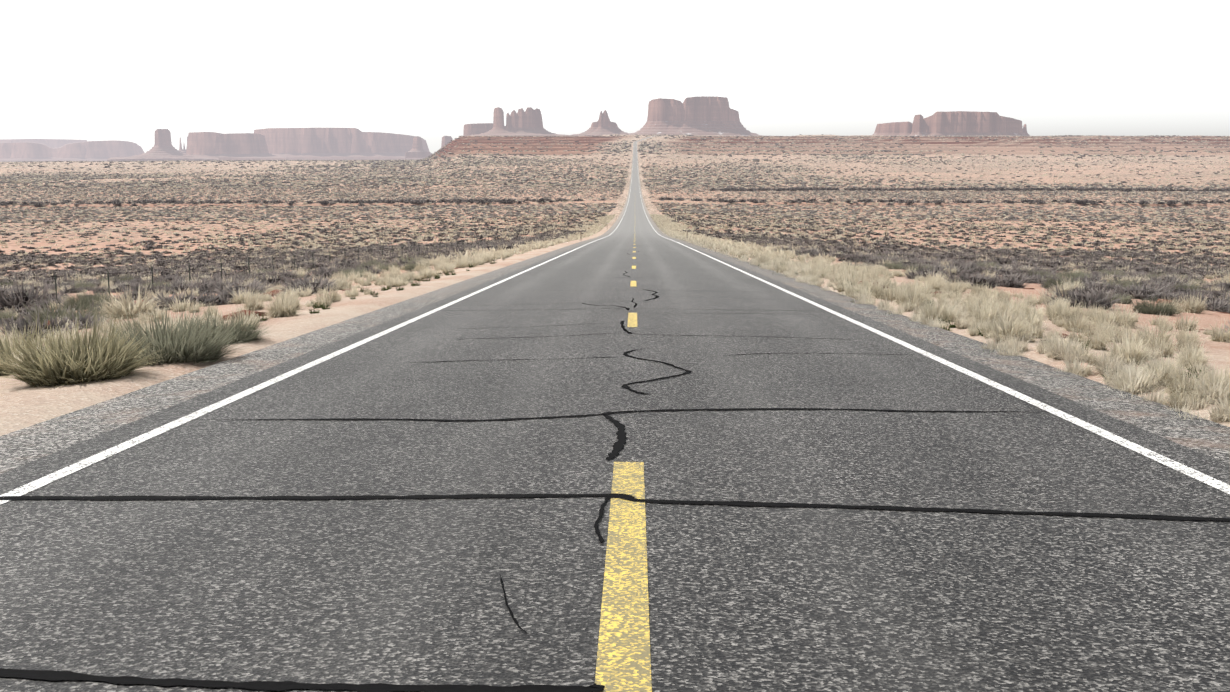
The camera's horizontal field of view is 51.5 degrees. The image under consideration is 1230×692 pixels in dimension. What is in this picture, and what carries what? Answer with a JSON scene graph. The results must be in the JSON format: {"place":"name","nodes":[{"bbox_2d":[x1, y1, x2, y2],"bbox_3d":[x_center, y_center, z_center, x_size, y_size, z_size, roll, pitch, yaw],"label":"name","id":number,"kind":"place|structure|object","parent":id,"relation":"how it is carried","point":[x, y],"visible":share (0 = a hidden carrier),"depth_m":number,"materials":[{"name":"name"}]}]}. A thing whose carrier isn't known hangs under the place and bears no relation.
{"place":"outdoors","nodes":[
{"label":"outdoors","id":0,"kind":"place"},
{"bbox_2d":[0,139,86,147],"bbox_3d":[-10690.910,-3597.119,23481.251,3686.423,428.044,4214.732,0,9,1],"label":"mesa","id":1,"kind":"structure","parent":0,"point":[54,143],"depth_m":22250.87,"materials":[{"name":"red stone"}]},
{"bbox_2d":[0,135,1229,691],"bbox_3d":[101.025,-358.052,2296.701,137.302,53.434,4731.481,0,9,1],"label":"road asphalt","id":2,"kind":"structure","parent":0,"point":[740,599],"depth_m":6.75,"materials":[{"name":"grey asphalt"}]},
{"bbox_2d":[0,150,633,504],"bbox_3d":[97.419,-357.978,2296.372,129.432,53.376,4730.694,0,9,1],"label":"edge line","id":3,"kind":"object","parent":2,"relation":"on","point":[47,479],"visible":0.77,"depth_m":10.48,"materials":[{"name":"white paint"}]},
{"bbox_2d":[0,237,1229,691],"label":"tar crack seal","id":4,"kind":"object","parent":2,"relation":"on","point":[274,685],"visible":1,"depth_m":6.96,"materials":[{"name":"black asphalt"}]},
{"bbox_2d":[595,226,651,691],"bbox_3d":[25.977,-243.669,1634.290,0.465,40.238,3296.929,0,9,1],"label":"dashes","id":5,"kind":"object","parent":2,"relation":"on","point":[623,663],"visible":1,"depth_m":5.29,"materials":[{"name":"yellow paint"}]},
{"bbox_2d":[637,163,1229,493],"bbox_3d":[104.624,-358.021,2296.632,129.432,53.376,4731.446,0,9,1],"label":"edge line","id":6,"kind":"object","parent":2,"relation":"on","point":[1197,475],"visible":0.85,"depth_m":10.81,"materials":[{"name":"white paint"}]},
{"bbox_2d":[0,135,1229,435],"bbox_3d":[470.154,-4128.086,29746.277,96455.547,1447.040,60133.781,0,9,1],"label":"terrain","id":7,"kind":"structure","parent":0,"point":[24,405],"depth_m":785.39,"materials":[{"name":"beige sand"}]},
{"bbox_2d":[0,275,57,312],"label":"sage","id":8,"kind":"object","parent":7,"relation":"on","point":[10,301],"visible":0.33,"depth_m":51.75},
{"bbox_2d":[0,320,72,375],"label":"rabbitbrush","id":9,"kind":"object","parent":7,"relation":"on","point":[5,350],"visible":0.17,"depth_m":15.91,"materials":[{"name":"green plant"}]},
{"bbox_2d":[14,296,118,324],"bbox_3d":[-12.602,-0.799,29.338,2.520,0.865,2.604,9,13,42],"label":"shrub","id":10,"kind":"object","parent":7,"relation":"on","point":[62,313],"visible":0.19,"depth_m":29.35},
{"bbox_2d":[0,140,144,161],"bbox_3d":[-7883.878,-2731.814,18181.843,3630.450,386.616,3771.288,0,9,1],"label":"mesa","id":11,"kind":"structure","parent":7,"relation":"on","point":[76,151],"depth_m":17148.14,"materials":[{"name":"red stone"}]},
{"bbox_2d":[0,309,166,387],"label":"rabbitbrush","id":12,"kind":"object","parent":7,"relation":"on","point":[82,362],"visible":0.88,"depth_m":13.53,"materials":[{"name":"green plant"}]},
{"bbox_2d":[93,281,171,319],"bbox_3d":[-11.955,-1.124,31.667,2.454,1.145,2.400,0,9,1],"label":"grass tuft","id":13,"kind":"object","parent":7,"relation":"on","point":[135,310],"depth_m":31.47,"materials":[{"name":"plant"}]},
{"bbox_2d":[107,129,218,160],"bbox_3d":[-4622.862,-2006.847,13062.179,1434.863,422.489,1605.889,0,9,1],"label":"butte","id":14,"kind":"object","parent":7,"relation":"on","point":[163,149],"depth_m":12778.61,"materials":[{"name":"red stone"}]},
{"bbox_2d":[80,301,256,365],"bbox_3d":[-5.461,-0.177,15.513,2.306,0.808,2.336,0,9,1],"label":"shrub","id":15,"kind":"object","parent":7,"relation":"on","point":[179,346],"visible":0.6,"depth_m":15.40,"materials":[{"name":"green plant"}]},
{"bbox_2d":[178,137,187,152],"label":"three sisters spires","id":16,"kind":"object","parent":7,"relation":"on","point":[183,150],"visible":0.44,"depth_m":14942.66,"materials":[{"name":"red stone"}]},
{"bbox_2d":[175,303,271,343],"bbox_3d":[-5.519,-0.286,17.907,1.614,0.572,1.640,0,9,1],"label":"shrub","id":17,"kind":"object","parent":7,"relation":"on","point":[243,335],"visible":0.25,"depth_m":17.90,"materials":[{"name":"green plant"}]},
{"bbox_2d":[186,132,287,160],"bbox_3d":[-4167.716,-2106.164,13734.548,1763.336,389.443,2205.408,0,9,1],"label":"long mesa","id":18,"kind":"structure","parent":7,"relation":"on","point":[239,146],"depth_m":13050.92,"materials":[{"name":"red stone"}]},
{"bbox_2d":[0,207,584,306],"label":"fence t-posts","id":19,"kind":"object","parent":7,"relation":"on","point":[258,263],"visible":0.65,"depth_m":71.94,"materials":[{"name":"metal"}]},
{"bbox_2d":[0,142,633,473],"bbox_3d":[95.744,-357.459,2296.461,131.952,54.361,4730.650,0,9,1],"label":"road shoulder","id":20,"kind":"object","parent":7,"relation":"on","point":[23,446],"visible":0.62,"depth_m":12.88},
{"bbox_2d":[254,128,432,159],"bbox_3d":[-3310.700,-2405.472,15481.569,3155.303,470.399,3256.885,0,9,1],"label":"long mesa","id":21,"kind":"structure","parent":7,"relation":"on","point":[323,144],"depth_m":14394.38,"materials":[{"name":"red stone"}]},
{"bbox_2d":[405,136,429,159],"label":"butte","id":22,"kind":"object","parent":7,"relation":"on","point":[417,150],"visible":1,"depth_m":13041.28,"materials":[{"name":"red stone"}]},
{"bbox_2d":[434,136,452,152],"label":"butte","id":23,"kind":"object","parent":7,"relation":"on","point":[446,140],"visible":0.31,"depth_m":12609.11,"materials":[{"name":"red stone"}]},
{"bbox_2d":[463,123,492,135],"bbox_3d":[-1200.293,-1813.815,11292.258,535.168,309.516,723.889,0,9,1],"label":"mesa","id":24,"kind":"structure","parent":7,"relation":"on","point":[474,129],"depth_m":11038.09,"materials":[{"name":"red stone"}]},
{"bbox_2d":[466,107,561,135],"bbox_3d":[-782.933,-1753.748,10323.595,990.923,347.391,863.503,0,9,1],"label":"butte","id":25,"kind":"object","parent":7,"relation":"on","point":[527,122],"visible":0.65,"depth_m":10190.02,"materials":[{"name":"red stone"}]},
{"bbox_2d":[560,110,628,135],"bbox_3d":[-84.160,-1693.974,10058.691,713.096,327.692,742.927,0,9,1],"label":"butte","id":26,"kind":"object","parent":7,"relation":"on","point":[603,125],"visible":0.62,"depth_m":9930.76,"materials":[{"name":"red stone"}]},
{"bbox_2d":[0,248,1229,408],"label":"verge grass","id":27,"kind":"structure","parent":7,"relation":"on","point":[1103,325],"depth_m":23.66,"materials":[{"name":"plant"}]},
{"bbox_2d":[0,245,1229,339],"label":"desert shrubs","id":28,"kind":"object","parent":7,"relation":"on","point":[1088,294],"visible":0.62,"depth_m":51.09,"materials":[{"name":"plant"}]},
{"bbox_2d":[0,230,1229,284],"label":"desert shrubs","id":29,"kind":"object","parent":7,"relation":"on","point":[241,256],"visible":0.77,"depth_m":160.87,"materials":[{"name":"brown plant"}]},
{"bbox_2d":[0,247,1229,333],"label":"desert shrubs","id":30,"kind":"object","parent":7,"relation":"on","point":[1146,308],"visible":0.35,"depth_m":50.70,"materials":[{"name":"plant"}]},
{"bbox_2d":[0,196,1229,206],"bbox_3d":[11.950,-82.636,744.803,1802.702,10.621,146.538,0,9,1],"label":"wash brush line","id":31,"kind":"object","parent":7,"relation":"on","point":[388,201],"visible":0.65,"depth_m":742.09,"materials":[{"name":"brown plant"}]},
{"bbox_2d":[0,186,1229,223],"bbox_3d":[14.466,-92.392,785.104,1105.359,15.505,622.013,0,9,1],"label":"desert shrubs","id":32,"kind":"object","parent":7,"relation":"on","point":[518,192],"visible":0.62,"depth_m":675.00,"materials":[{"name":"brown plant"}]},
{"bbox_2d":[0,209,1229,253],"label":"desert shrubs","id":33,"kind":"object","parent":7,"relation":"on","point":[151,245],"visible":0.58,"depth_m":334.64,"materials":[{"name":"plant"}]},
{"bbox_2d":[0,157,1229,188],"bbox_3d":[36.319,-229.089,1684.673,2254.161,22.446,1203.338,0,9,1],"label":"desert shrubs","id":34,"kind":"object","parent":7,"relation":"on","point":[366,183],"visible":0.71,"depth_m":1452.23,"materials":[{"name":"brown plant"}]},
{"bbox_2d":[0,134,1229,168],"bbox_3d":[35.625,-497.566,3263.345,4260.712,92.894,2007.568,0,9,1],"label":"desert shrubs","id":35,"kind":"object","parent":7,"relation":"on","point":[373,166],"visible":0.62,"depth_m":2900.12,"materials":[{"name":"brown plant"}]},
{"bbox_2d":[2,252,1229,330],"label":"desert shrubs","id":36,"kind":"object","parent":7,"relation":"on","point":[1197,307],"visible":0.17,"depth_m":47.78,"materials":[{"name":"plant"}]},
{"bbox_2d":[425,214,835,261],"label":"verge grass","id":37,"kind":"structure","parent":7,"relation":"on","point":[667,224],"depth_m":110.91,"materials":[{"name":"plant"}]},
{"bbox_2d":[47,261,1229,345],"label":"desert shrubs","id":38,"kind":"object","parent":7,"relation":"on","point":[278,290],"depth_m":31.52,"materials":[{"name":"plant"}]},
{"bbox_2d":[659,227,762,258],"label":"dry grass","id":39,"kind":"structure","parent":7,"relation":"on","point":[704,246],"depth_m":87.60,"materials":[{"name":"beige plant"}]},
{"bbox_2d":[248,257,1208,378],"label":"grass tufts","id":40,"kind":"object","parent":7,"relation":"on","point":[447,274],"visible":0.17,"depth_m":26.19,"materials":[{"name":"plant"}]},
{"bbox_2d":[743,159,781,161],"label":"homestead buildings","id":41,"kind":"structure","parent":7,"relation":"on","point":[755,160],"depth_m":2072.79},
{"bbox_2d":[637,137,1229,463],"bbox_3d":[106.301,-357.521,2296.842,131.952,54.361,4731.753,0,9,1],"label":"road shoulder","id":42,"kind":"object","parent":7,"relation":"on","point":[1208,437],"visible":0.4,"depth_m":13.30},
{"bbox_2d":[718,202,1219,272],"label":"fence posts","id":43,"kind":"object","parent":7,"relation":"on","point":[995,247],"visible":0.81,"depth_m":154.40,"materials":[{"name":"metal"}]},
{"bbox_2d":[709,185,1229,191],"bbox_3d":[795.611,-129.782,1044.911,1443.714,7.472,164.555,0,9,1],"label":"wash brush line","id":44,"kind":"object","parent":7,"relation":"on","point":[966,188],"visible":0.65,"depth_m":1001.54,"materials":[{"name":"brown plant"}]},
{"bbox_2d":[738,254,1229,423],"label":"dry grass","id":45,"kind":"structure","parent":7,"relation":"on","point":[1126,378],"depth_m":15.19,"materials":[{"name":"beige plant"}]},
{"bbox_2d":[0,0,1229,152],"label":"sky","id":46,"kind":"structure","parent":0,"point":[89,70],"materials":[{"name":"white"}]},
{"bbox_2d":[628,96,763,135],"bbox_3d":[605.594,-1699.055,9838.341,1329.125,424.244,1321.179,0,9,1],"label":"butte","id":47,"kind":"object","parent":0,"point":[706,115],"visible":0.6,"depth_m":9491.58,"materials":[{"name":"red stone"}]},
{"bbox_2d":[873,111,1029,135],"bbox_3d":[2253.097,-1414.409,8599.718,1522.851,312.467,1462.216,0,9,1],"label":"mesa","id":48,"kind":"structure","parent":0,"point":[962,123],"depth_m":8137.36,"materials":[{"name":"red stone"}]}
]}

